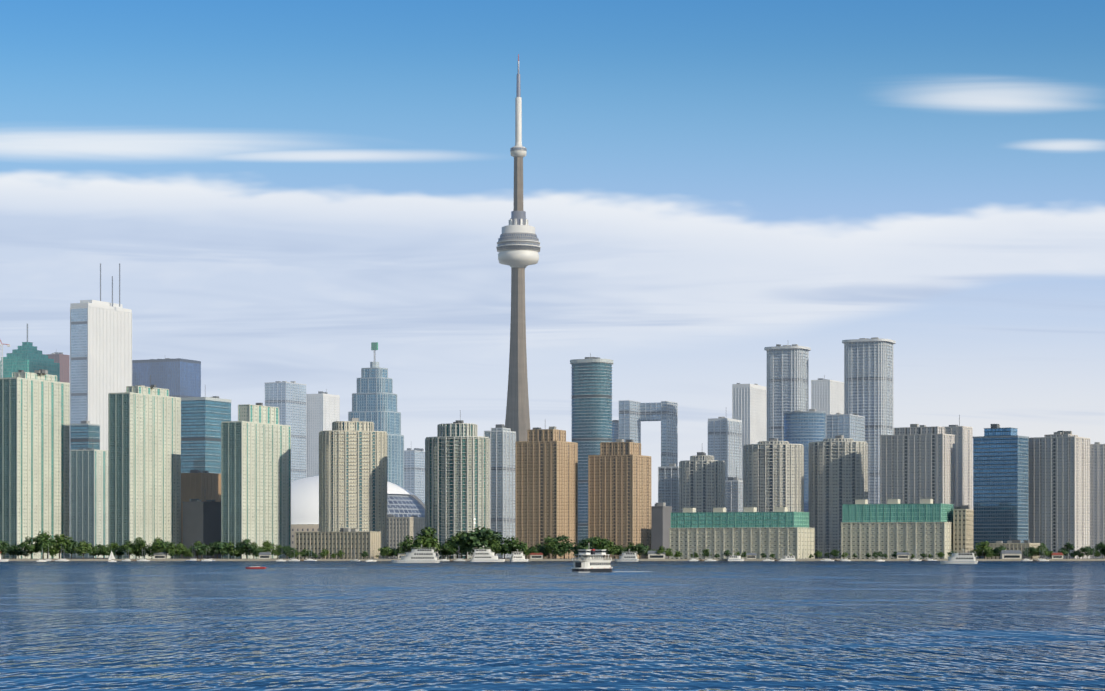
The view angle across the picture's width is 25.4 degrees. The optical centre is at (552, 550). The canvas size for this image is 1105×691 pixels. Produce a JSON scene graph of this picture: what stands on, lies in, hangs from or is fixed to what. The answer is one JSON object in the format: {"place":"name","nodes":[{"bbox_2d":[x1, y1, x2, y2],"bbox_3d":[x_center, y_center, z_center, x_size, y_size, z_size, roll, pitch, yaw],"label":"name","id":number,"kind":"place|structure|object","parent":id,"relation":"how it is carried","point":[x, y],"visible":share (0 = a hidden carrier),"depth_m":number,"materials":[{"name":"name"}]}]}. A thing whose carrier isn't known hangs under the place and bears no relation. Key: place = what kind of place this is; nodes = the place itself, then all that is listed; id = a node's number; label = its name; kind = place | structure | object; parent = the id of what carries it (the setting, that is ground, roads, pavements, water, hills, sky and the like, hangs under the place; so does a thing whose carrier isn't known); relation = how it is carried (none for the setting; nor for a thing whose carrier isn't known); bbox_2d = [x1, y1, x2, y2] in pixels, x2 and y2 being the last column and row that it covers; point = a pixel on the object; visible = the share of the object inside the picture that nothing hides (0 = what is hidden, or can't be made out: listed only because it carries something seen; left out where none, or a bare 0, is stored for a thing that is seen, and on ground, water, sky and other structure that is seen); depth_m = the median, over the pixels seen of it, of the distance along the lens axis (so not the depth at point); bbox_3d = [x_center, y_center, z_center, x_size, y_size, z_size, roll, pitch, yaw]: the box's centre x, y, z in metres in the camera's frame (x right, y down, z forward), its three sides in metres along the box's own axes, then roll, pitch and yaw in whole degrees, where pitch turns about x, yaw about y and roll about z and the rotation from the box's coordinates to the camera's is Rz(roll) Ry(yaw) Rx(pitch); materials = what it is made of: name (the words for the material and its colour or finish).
{"place":"outdoors","nodes":[
{"label":"outdoors","id":0,"kind":"place"},
{"bbox_2d":[0,324,59,381],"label":"skyscraper","id":1,"kind":"structure","parent":0,"point":[27,356],"depth_m":3008.06,"materials":[{"name":"green glass"}]},
{"bbox_2d":[44,352,69,382],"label":"skyscraper","id":2,"kind":"structure","parent":0,"point":[62,359],"depth_m":3145.83,"materials":[{"name":"pink stone"}]},
{"bbox_2d":[484,424,515,557],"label":"slim tower","id":3,"kind":"structure","parent":0,"point":[502,476],"depth_m":2301.01,"materials":[{"name":"grey concrete"}]},
{"bbox_2d":[515,426,577,558],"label":"beige tower","id":4,"kind":"structure","parent":0,"point":[546,483],"depth_m":2097.87,"materials":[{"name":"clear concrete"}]},
{"bbox_2d":[0,561,1104,690],"bbox_3d":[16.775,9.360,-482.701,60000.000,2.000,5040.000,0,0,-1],"label":"water","id":5,"kind":"structure","parent":0,"point":[551,626],"depth_m":270.77,"materials":[{"name":"blue liquid"}]},
{"bbox_2d":[391,544,439,562],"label":"cruise boat","id":6,"kind":"object","parent":5,"relation":"on","point":[417,555],"visible":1,"depth_m":1709.21,"materials":[{"name":"white metal"}]},
{"bbox_2d":[470,546,504,561],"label":"cruise boat","id":7,"kind":"object","parent":5,"relation":"on","point":[483,555],"visible":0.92,"depth_m":1871.74,"materials":[{"name":"white metal"}]},
{"bbox_2d":[510,549,528,561],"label":"cruise boat","id":8,"kind":"object","parent":5,"relation":"on","point":[518,557],"visible":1,"depth_m":1918.26,"materials":[{"name":"white metal"}]},
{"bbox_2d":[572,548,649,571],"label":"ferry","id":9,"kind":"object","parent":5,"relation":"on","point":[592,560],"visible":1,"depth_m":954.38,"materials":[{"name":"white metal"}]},
{"bbox_2d":[614,551,638,561],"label":"cruise boat","id":10,"kind":"object","parent":5,"relation":"on","point":[628,557],"visible":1,"depth_m":1919.48,"materials":[{"name":"white metal"}]},
{"bbox_2d":[688,545,715,560],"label":"sailboats","id":11,"kind":"object","parent":5,"relation":"on","point":[708,559],"visible":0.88,"depth_m":1983.06,"materials":[{"name":"white"}]},
{"bbox_2d":[940,548,977,563],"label":"yacht","id":12,"kind":"object","parent":5,"relation":"on","point":[962,558],"visible":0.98,"depth_m":1595.29,"materials":[{"name":"white metal"}]},
{"bbox_2d":[0,0,1104,505],"label":"sky","id":13,"kind":"structure","parent":0,"point":[279,190],"materials":[{"name":"blue"}]},
{"bbox_2d":[70,557,1104,558],"bbox_3d":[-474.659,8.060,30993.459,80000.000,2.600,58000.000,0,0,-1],"label":"ground","id":14,"kind":"structure","parent":0,"point":[498,558],"depth_m":2164.23,"materials":[{"name":"grey concrete"}]},
{"bbox_2d":[0,540,8,554],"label":"tree","id":15,"kind":"object","parent":14,"relation":"on","point":[3,544],"visible":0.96,"depth_m":2006.28,"materials":[{"name":"green plant"}]},
{"bbox_2d":[18,536,40,558],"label":"tree","id":16,"kind":"object","parent":14,"relation":"on","point":[29,548],"visible":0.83,"depth_m":2002.36,"materials":[{"name":"green plant"}]},
{"bbox_2d":[0,369,69,558],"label":"apartment tower","id":17,"kind":"structure","parent":14,"relation":"on","point":[34,453],"depth_m":2082.70,"materials":[{"name":"grey concrete"}]},
{"bbox_2d":[32,530,58,558],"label":"tree","id":18,"kind":"object","parent":14,"relation":"on","point":[40,540],"visible":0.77,"depth_m":2000.34,"materials":[{"name":"green plant"}]},
{"bbox_2d":[50,534,73,558],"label":"tree","id":19,"kind":"object","parent":14,"relation":"on","point":[62,543],"visible":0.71,"depth_m":2004.12,"materials":[{"name":"green plant"}]},
{"bbox_2d":[62,540,80,558],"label":"tree","id":20,"kind":"object","parent":14,"relation":"on","point":[70,547],"visible":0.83,"depth_m":2005.01,"materials":[{"name":"green plant"}]},
{"bbox_2d":[73,540,92,558],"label":"tree","id":21,"kind":"object","parent":14,"relation":"on","point":[84,547],"visible":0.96,"depth_m":2002.97,"materials":[{"name":"green plant"}]},
{"bbox_2d":[70,417,99,449],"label":"office building","id":22,"kind":"structure","parent":14,"relation":"on","point":[84,434],"depth_m":2445.88,"materials":[{"name":"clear glass"}]},
{"bbox_2d":[70,448,107,557],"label":"building","id":23,"kind":"structure","parent":14,"relation":"on","point":[89,495],"depth_m":2326.96,"materials":[{"name":"grey glass"}]},
{"bbox_2d":[70,263,131,449],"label":"skyscraper","id":24,"kind":"structure","parent":14,"relation":"on","point":[100,350],"depth_m":2957.52,"materials":[{"name":"white stone"}]},
{"bbox_2d":[96,544,110,558],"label":"tree","id":25,"kind":"object","parent":14,"relation":"on","point":[101,549],"visible":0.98,"depth_m":2004.15,"materials":[{"name":"green plant"}]},
{"bbox_2d":[119,540,136,558],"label":"tree","id":26,"kind":"object","parent":14,"relation":"on","point":[122,547],"visible":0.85,"depth_m":2007.09,"materials":[{"name":"green plant"}]},
{"bbox_2d":[127,537,149,558],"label":"tree","id":27,"kind":"object","parent":14,"relation":"on","point":[139,544],"visible":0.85,"depth_m":2006.02,"materials":[{"name":"green plant"}]},
{"bbox_2d":[108,375,180,558],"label":"apartment tower","id":28,"kind":"structure","parent":14,"relation":"on","point":[144,462],"depth_m":2097.43,"materials":[{"name":"grey concrete"}]},
{"bbox_2d":[148,537,166,552],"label":"tree","id":29,"kind":"object","parent":14,"relation":"on","point":[155,547],"visible":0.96,"depth_m":2001.50,"materials":[{"name":"green plant"}]},
{"bbox_2d":[153,552,167,558],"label":"pavilion","id":30,"kind":"structure","parent":14,"relation":"on","point":[161,555],"depth_m":2001.33,"materials":[{"name":"white"}]},
{"bbox_2d":[132,358,200,397],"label":"skyscraper","id":31,"kind":"structure","parent":14,"relation":"on","point":[179,377],"depth_m":3055.36,"materials":[{"name":"blue glass"}]},
{"bbox_2d":[173,542,186,556],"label":"tree","id":32,"kind":"object","parent":14,"relation":"on","point":[181,549],"visible":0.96,"depth_m":2005.32,"materials":[{"name":"green plant"}]},
{"bbox_2d":[181,470,220,557],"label":"building","id":33,"kind":"structure","parent":14,"relation":"on","point":[200,485],"depth_m":2200.02,"materials":[{"name":"brown"}]},
{"bbox_2d":[182,499,220,558],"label":"building","id":34,"kind":"structure","parent":14,"relation":"on","point":[202,521],"depth_m":2138.89,"materials":[{"name":"grey"}]},
{"bbox_2d":[192,543,210,558],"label":"tree","id":35,"kind":"object","parent":14,"relation":"on","point":[202,549],"visible":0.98,"depth_m":2005.92,"materials":[{"name":"green plant"}]},
{"bbox_2d":[181,396,230,473],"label":"office building","id":36,"kind":"structure","parent":14,"relation":"on","point":[202,418],"depth_m":2419.99,"materials":[{"name":"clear glass"}]},
{"bbox_2d":[208,541,227,558],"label":"tree","id":37,"kind":"object","parent":14,"relation":"on","point":[221,545],"visible":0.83,"depth_m":2015.89,"materials":[{"name":"green plant"}]},
{"bbox_2d":[229,541,251,558],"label":"tree","id":38,"kind":"object","parent":14,"relation":"on","point":[235,549],"visible":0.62,"depth_m":2017.81,"materials":[{"name":"green plant"}]},
{"bbox_2d":[237,538,256,558],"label":"tree","id":39,"kind":"object","parent":14,"relation":"on","point":[249,546],"visible":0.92,"depth_m":2013.67,"materials":[{"name":"green plant"}]},
{"bbox_2d":[221,403,290,558],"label":"apartment tower","id":40,"kind":"structure","parent":14,"relation":"on","point":[256,473],"depth_m":2115.50,"materials":[{"name":"grey concrete"}]},
{"bbox_2d":[261,540,275,551],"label":"tree","id":41,"kind":"object","parent":14,"relation":"on","point":[267,547],"visible":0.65,"depth_m":2034.09,"materials":[{"name":"green plant"}]},
{"bbox_2d":[265,381,306,481],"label":"high-rise building","id":42,"kind":"structure","parent":14,"relation":"on","point":[288,399],"depth_m":3091.68,"materials":[{"name":"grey glass"}]},
{"bbox_2d":[278,545,296,555],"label":"tree","id":43,"kind":"object","parent":14,"relation":"on","point":[286,549],"visible":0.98,"depth_m":2002.20,"materials":[{"name":"green plant"}]},
{"bbox_2d":[306,389,339,477],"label":"skyscraper","id":44,"kind":"structure","parent":14,"relation":"on","point":[322,411],"depth_m":3119.80,"materials":[{"name":"white concrete"}]},
{"bbox_2d":[295,524,380,558],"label":"low-rise building","id":45,"kind":"structure","parent":14,"relation":"on","point":[346,540],"depth_m":2037.42,"materials":[{"name":"beige concrete"}]},
{"bbox_2d":[319,418,386,558],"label":"apartment tower","id":46,"kind":"structure","parent":14,"relation":"on","point":[353,473],"depth_m":2121.02,"materials":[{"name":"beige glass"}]},
{"bbox_2d":[291,476,424,556],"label":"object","id":47,"kind":"structure","parent":14,"relation":"on","point":[402,502],"depth_m":2720.71,"materials":[{"name":"white"}]},
{"bbox_2d":[348,342,403,487],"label":"skyscraper","id":48,"kind":"structure","parent":14,"relation":"on","point":[374,399],"depth_m":2858.63,"materials":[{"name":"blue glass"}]},
{"bbox_2d":[378,546,392,558],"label":"tree","id":49,"kind":"object","parent":14,"relation":"on","point":[384,551],"visible":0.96,"depth_m":2005.32,"materials":[{"name":"green plant"}]},
{"bbox_2d":[387,514,424,557],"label":"building","id":50,"kind":"structure","parent":14,"relation":"on","point":[399,529],"depth_m":2351.84,"materials":[{"name":"beige concrete"}]},
{"bbox_2d":[397,535,419,551],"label":"tree","id":51,"kind":"object","parent":14,"relation":"on","point":[407,543],"visible":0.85,"depth_m":2003.40,"materials":[{"name":"green plant"}]},
{"bbox_2d":[404,448,424,502],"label":"skyscraper","id":52,"kind":"structure","parent":14,"relation":"on","point":[414,471],"depth_m":3050.03,"materials":[{"name":"blue glass"}]},
{"bbox_2d":[411,527,440,550],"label":"tree","id":53,"kind":"object","parent":14,"relation":"on","point":[425,540],"visible":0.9,"depth_m":2009.14,"materials":[{"name":"green plant"}]},
{"bbox_2d":[439,540,458,558],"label":"tree","id":54,"kind":"object","parent":14,"relation":"on","point":[451,550],"visible":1,"depth_m":2010.95,"materials":[{"name":"green plant"}]},
{"bbox_2d":[425,420,489,558],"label":"apartment tower","id":55,"kind":"structure","parent":14,"relation":"on","point":[457,475],"depth_m":2078.57,"materials":[{"name":"grey"}]},
{"bbox_2d":[450,531,471,557],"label":"tree","id":56,"kind":"object","parent":14,"relation":"on","point":[460,543],"visible":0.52,"depth_m":2020.62,"materials":[{"name":"green plant"}]},
{"bbox_2d":[465,537,485,555],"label":"tree","id":57,"kind":"object","parent":14,"relation":"on","point":[469,549],"visible":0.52,"depth_m":2007.94,"materials":[{"name":"green plant"}]},
{"bbox_2d":[460,526,503,548],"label":"tree","id":58,"kind":"object","parent":14,"relation":"on","point":[486,535],"visible":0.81,"depth_m":2008.34,"materials":[{"name":"green plant"}]},
{"bbox_2d":[486,539,505,554],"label":"tree","id":59,"kind":"object","parent":14,"relation":"on","point":[496,547],"visible":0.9,"depth_m":2004.59,"materials":[{"name":"green plant"}]},
{"bbox_2d":[501,536,527,553],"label":"tree","id":60,"kind":"object","parent":14,"relation":"on","point":[512,544],"visible":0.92,"depth_m":2004.37,"materials":[{"name":"green plant"}]},
{"bbox_2d":[496,54,540,440],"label":"observation tower","id":61,"kind":"structure","parent":14,"relation":"on","point":[518,247],"depth_m":2689.23,"materials":[{"name":"concrete"}]},
{"bbox_2d":[543,540,557,558],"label":"tree","id":62,"kind":"object","parent":14,"relation":"on","point":[550,548],"visible":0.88,"depth_m":2006.98,"materials":[{"name":"green plant"}]},
{"bbox_2d":[8,559,1104,560],"bbox_3d":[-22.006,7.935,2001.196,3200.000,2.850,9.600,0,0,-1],"label":"quay wall","id":63,"kind":"structure","parent":14,"relation":"on","point":[554,559],"depth_m":1996.80,"materials":[{"name":"concrete"}]},
{"bbox_2d":[550,535,575,558],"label":"tree","id":64,"kind":"object","parent":14,"relation":"on","point":[563,545],"visible":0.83,"depth_m":2011.93,"materials":[{"name":"green plant"}]},
{"bbox_2d":[61,549,1093,558],"bbox_3d":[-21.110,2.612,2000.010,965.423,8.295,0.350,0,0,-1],"label":"promenade lamp posts","id":65,"kind":"object","parent":14,"relation":"on","point":[521,549],"visible":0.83,"depth_m":2000.88,"materials":[{"name":"grey metal"}]},
{"bbox_2d":[576,538,594,549],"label":"tree","id":66,"kind":"object","parent":14,"relation":"on","point":[584,544],"visible":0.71,"depth_m":2007.69,"materials":[{"name":"green plant"}]},
{"bbox_2d":[570,353,613,557],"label":"skyscraper","id":67,"kind":"structure","parent":14,"relation":"on","point":[591,404],"depth_m":2419.83,"materials":[{"name":"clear glass"}]},
{"bbox_2d":[588,535,606,550],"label":"tree","id":68,"kind":"object","parent":14,"relation":"on","point":[597,541],"visible":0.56,"depth_m":2007.73,"materials":[{"name":"green plant"}]},
{"bbox_2d":[602,540,620,557],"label":"tree","id":69,"kind":"object","parent":14,"relation":"on","point":[615,549],"visible":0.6,"depth_m":2007.67,"materials":[{"name":"green plant"}]},
{"bbox_2d":[612,420,618,441],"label":"skyscraper","id":70,"kind":"structure","parent":14,"relation":"on","point":[615,429],"depth_m":2600.59,"materials":[{"name":"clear glass"}]},
{"bbox_2d":[632,543,648,558],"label":"tree","id":71,"kind":"object","parent":14,"relation":"on","point":[639,547],"visible":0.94,"depth_m":2007.17,"materials":[{"name":"green plant"}]},
{"bbox_2d":[647,551,665,558],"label":"pavilion","id":72,"kind":"structure","parent":14,"relation":"on","point":[653,555],"depth_m":2007.14,"materials":[{"name":"grey"}]},
{"bbox_2d":[651,502,671,557],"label":"building","id":73,"kind":"structure","parent":14,"relation":"on","point":[661,512],"depth_m":2202.55,"materials":[{"name":"grey concrete"}]},
{"bbox_2d":[658,458,678,512],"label":"building","id":74,"kind":"structure","parent":14,"relation":"on","point":[668,486],"depth_m":2302.68,"materials":[{"name":"blue glass"}]},
{"bbox_2d":[679,452,724,511],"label":"apartment building","id":75,"kind":"structure","parent":14,"relation":"on","point":[701,481],"depth_m":2250.76,"materials":[{"name":"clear glass"}]},
{"bbox_2d":[725,477,742,511],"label":"high-rise building","id":76,"kind":"structure","parent":14,"relation":"on","point":[733,494],"depth_m":2353.65,"materials":[{"name":"grey glass"}]},
{"bbox_2d":[669,507,814,558],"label":"terminal building","id":77,"kind":"structure","parent":14,"relation":"on","point":[778,532],"depth_m":2073.52,"materials":[{"name":"beige concrete"}]},
{"bbox_2d":[743,438,803,511],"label":"apartment tower","id":78,"kind":"structure","parent":14,"relation":"on","point":[773,472],"depth_m":2202.26,"materials":[{"name":"beige concrete"}]},
{"bbox_2d":[783,402,825,511],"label":"skyscraper","id":79,"kind":"structure","parent":14,"relation":"on","point":[805,428],"depth_m":2381.23,"materials":[{"name":"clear glass"}]},
{"bbox_2d":[809,435,867,557],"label":"apartment tower","id":80,"kind":"structure","parent":14,"relation":"on","point":[838,471],"depth_m":2203.97,"materials":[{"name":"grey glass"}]},
{"bbox_2d":[826,413,864,440],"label":"skyscraper","id":81,"kind":"structure","parent":14,"relation":"on","point":[852,426],"depth_m":2409.49,"materials":[{"name":"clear glass"}]},
{"bbox_2d":[841,499,953,558],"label":"terminal building","id":82,"kind":"structure","parent":14,"relation":"on","point":[924,526],"depth_m":2066.01,"materials":[{"name":"beige concrete"}]},
{"bbox_2d":[896,552,909,558],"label":"pavilion","id":83,"kind":"structure","parent":14,"relation":"on","point":[902,555],"depth_m":2010.83,"materials":[{"name":"grey"}]},
{"bbox_2d":[945,415,972,508],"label":"building","id":84,"kind":"structure","parent":14,"relation":"on","point":[963,460],"depth_m":2267.43,"materials":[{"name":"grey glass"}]},
{"bbox_2d":[953,495,972,552],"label":"terminal annex","id":85,"kind":"object","parent":14,"relation":"on","point":[962,526],"visible":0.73,"depth_m":2065.89,"materials":[{"name":"beige concrete"}]},
{"bbox_2d":[974,541,992,558],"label":"tree","id":86,"kind":"object","parent":14,"relation":"on","point":[984,545],"visible":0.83,"depth_m":2040.12,"materials":[{"name":"green plant"}]},
{"bbox_2d":[973,424,1028,558],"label":"blue condo","id":87,"kind":"structure","parent":14,"relation":"on","point":[1000,484],"depth_m":2125.08,"materials":[{"name":"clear glass"}]},
{"bbox_2d":[999,550,1021,558],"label":"pavilion","id":88,"kind":"structure","parent":14,"relation":"on","point":[1011,554],"depth_m":2011.26,"materials":[{"name":"grey"}]},
{"bbox_2d":[985,540,1039,558],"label":"building","id":89,"kind":"structure","parent":14,"relation":"on","point":[1015,545],"depth_m":2053.01,"materials":[{"name":"beige stone"}]},
{"bbox_2d":[1031,546,1047,557],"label":"tree","id":90,"kind":"object","parent":14,"relation":"on","point":[1040,550],"visible":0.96,"depth_m":2015.99,"materials":[{"name":"green plant"}]},
{"bbox_2d":[1060,542,1074,558],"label":"tree","id":91,"kind":"object","parent":14,"relation":"on","point":[1068,545],"visible":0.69,"depth_m":2033.48,"materials":[{"name":"green plant"}]},
{"bbox_2d":[1078,546,1096,558],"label":"tree","id":92,"kind":"object","parent":14,"relation":"on","point":[1088,550],"visible":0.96,"depth_m":2013.50,"materials":[{"name":"green plant"}]},
{"bbox_2d":[1090,442,1104,557],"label":"apartment building","id":93,"kind":"structure","parent":14,"relation":"on","point":[1097,493],"depth_m":2312.05,"materials":[{"name":"grey glass"}]},
{"bbox_2d":[588,439,650,558],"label":"beige tower","id":94,"kind":"structure","parent":0,"point":[619,491],"depth_m":2108.56,"materials":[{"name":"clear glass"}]},
{"bbox_2d":[619,400,677,466],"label":"gate tower","id":95,"kind":"structure","parent":0,"point":[633,415],"depth_m":2574.49,"materials":[{"name":"blue glass"}]},
{"bbox_2d":[708,417,741,479],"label":"tower","id":96,"kind":"structure","parent":0,"point":[724,439],"depth_m":2607.35,"materials":[{"name":"grey glass"}]},
{"bbox_2d":[732,383,766,480],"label":"tower","id":97,"kind":"structure","parent":0,"point":[749,405],"depth_m":2708.19,"materials":[{"name":"white concrete"}]},
{"bbox_2d":[764,344,810,440],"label":"tower","id":98,"kind":"structure","parent":0,"point":[787,378],"depth_m":2483.40,"materials":[{"name":"glass"}]},
{"bbox_2d":[811,375,843,438],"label":"tower","id":99,"kind":"structure","parent":0,"point":[827,396],"depth_m":2759.16,"materials":[{"name":"white glass"}]},
{"bbox_2d":[842,337,895,503],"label":"tower","id":100,"kind":"structure","parent":0,"point":[868,378],"depth_m":2461.95,"materials":[{"name":"grey glass"}]},
{"bbox_2d":[880,424,954,508],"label":"beige tower","id":101,"kind":"structure","parent":0,"point":[917,463],"depth_m":2147.66,"materials":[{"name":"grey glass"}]},
{"bbox_2d":[1029,431,1089,558],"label":"apartment building","id":102,"kind":"structure","parent":0,"point":[1059,489],"depth_m":2136.29,"materials":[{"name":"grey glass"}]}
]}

